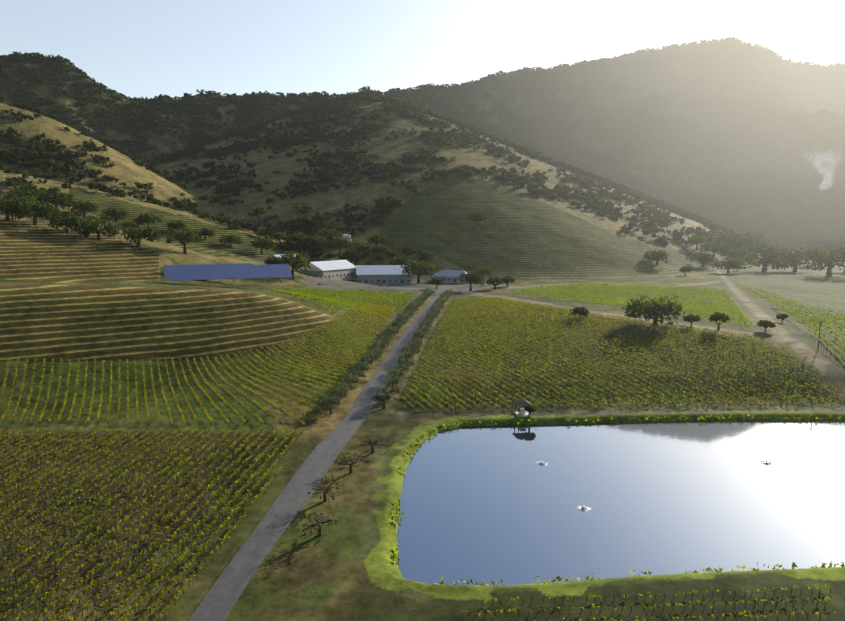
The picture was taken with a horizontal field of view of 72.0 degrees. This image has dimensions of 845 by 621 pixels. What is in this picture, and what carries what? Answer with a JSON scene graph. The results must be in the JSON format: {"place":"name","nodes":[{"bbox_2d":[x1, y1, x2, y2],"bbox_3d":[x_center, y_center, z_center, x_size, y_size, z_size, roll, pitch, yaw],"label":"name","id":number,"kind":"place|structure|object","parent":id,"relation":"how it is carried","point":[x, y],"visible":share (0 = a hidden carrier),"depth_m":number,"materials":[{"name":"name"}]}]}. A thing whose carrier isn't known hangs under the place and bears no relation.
{"place":"outdoors","nodes":[
{"label":"outdoors","id":0,"kind":"place"},
{"bbox_2d":[188,286,448,620],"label":"driveway","id":1,"kind":"structure","parent":0,"point":[221,597],"depth_m":101.92,"materials":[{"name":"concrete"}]},
{"bbox_2d":[0,42,844,620],"bbox_3d":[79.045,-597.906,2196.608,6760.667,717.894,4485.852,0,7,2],"label":"terrain","id":2,"kind":"structure","parent":0,"point":[66,298],"depth_m":200.46,"materials":[{"name":"green plant"}]},
{"bbox_2d":[164,263,292,288],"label":"solar array","id":3,"kind":"object","parent":2,"relation":"on","point":[197,272],"visible":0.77,"depth_m":315.47,"materials":[{"name":"blue glass"}]},
{"bbox_2d":[298,260,356,279],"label":"barn","id":4,"kind":"structure","parent":2,"relation":"on","point":[340,269],"depth_m":435.68,"materials":[{"name":"silver metal"}]},
{"bbox_2d":[340,234,350,240],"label":"house","id":5,"kind":"structure","parent":2,"relation":"on","point":[344,236],"depth_m":553.16,"materials":[{"name":"grey"}]},
{"bbox_2d":[356,265,411,283],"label":"barn","id":6,"kind":"structure","parent":2,"relation":"on","point":[385,274],"depth_m":452.56,"materials":[{"name":"silver metal"}]},
{"bbox_2d":[358,285,452,290],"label":"yard","id":7,"kind":"structure","parent":2,"relation":"on","point":[442,288],"depth_m":413.59,"materials":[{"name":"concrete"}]},
{"bbox_2d":[0,36,844,536],"bbox_3d":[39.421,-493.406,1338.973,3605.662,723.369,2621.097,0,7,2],"label":"trees","id":8,"kind":"object","parent":2,"relation":"on","point":[40,198],"visible":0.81,"depth_m":1065.80,"materials":[{"name":"green plant"}]},
{"bbox_2d":[0,282,844,620],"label":"vines","id":9,"kind":"object","parent":2,"relation":"on","point":[568,294],"visible":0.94,"depth_m":163.55,"materials":[{"name":"green plant"}]},
{"bbox_2d":[0,288,844,620],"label":"vineyard posts","id":10,"kind":"object","parent":2,"relation":"on","point":[324,414],"visible":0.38,"depth_m":152.02,"materials":[{"name":"brown wood"}]},
{"bbox_2d":[431,270,469,283],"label":"house","id":11,"kind":"structure","parent":2,"relation":"on","point":[448,276],"depth_m":460.36,"materials":[{"name":"grey metal"}]},
{"bbox_2d":[453,283,504,290],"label":"stone wall","id":12,"kind":"structure","parent":2,"relation":"on","point":[483,287],"depth_m":420.44,"materials":[{"name":"stone"}]},
{"bbox_2d":[513,399,532,416],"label":"gazebo","id":13,"kind":"object","parent":2,"relation":"on","point":[523,412],"visible":0.88,"depth_m":148.81,"materials":[{"name":"white"}]},
{"bbox_2d":[383,412,844,585],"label":"reeds","id":14,"kind":"object","parent":2,"relation":"on","point":[393,556],"visible":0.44,"depth_m":84.68,"materials":[{"name":"green plant"}]},
{"bbox_2d":[771,306,835,357],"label":"fence","id":15,"kind":"object","parent":2,"relation":"on","point":[803,330],"visible":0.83,"depth_m":219.93,"materials":[{"name":"brown wood"}]},
{"bbox_2d":[817,320,823,349],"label":"utility pole","id":16,"kind":"object","parent":2,"relation":"on","point":[820,322],"visible":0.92,"depth_m":193.83,"materials":[{"name":"brown wood"}]},
{"bbox_2d":[0,0,844,190],"label":"sky","id":17,"kind":"structure","parent":0,"point":[134,48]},
{"bbox_2d":[397,421,844,585],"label":"pond","id":18,"kind":"structure","parent":0,"point":[486,504],"depth_m":104.37,"materials":[{"name":"blue liquid"}]},
{"bbox_2d":[536,461,547,465],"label":"aerator","id":19,"kind":"object","parent":18,"relation":"on","point":[541,463],"visible":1,"depth_m":121.13,"materials":[{"name":"silver metal"}]},
{"bbox_2d":[576,505,590,510],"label":"aerator","id":20,"kind":"object","parent":18,"relation":"on","point":[583,507],"visible":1,"depth_m":101.11,"materials":[{"name":"silver metal"}]},
{"bbox_2d":[761,460,772,464],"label":"aerator","id":21,"kind":"object","parent":18,"relation":"on","point":[767,462],"visible":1,"depth_m":121.45,"materials":[{"name":"silver metal"}]}
]}

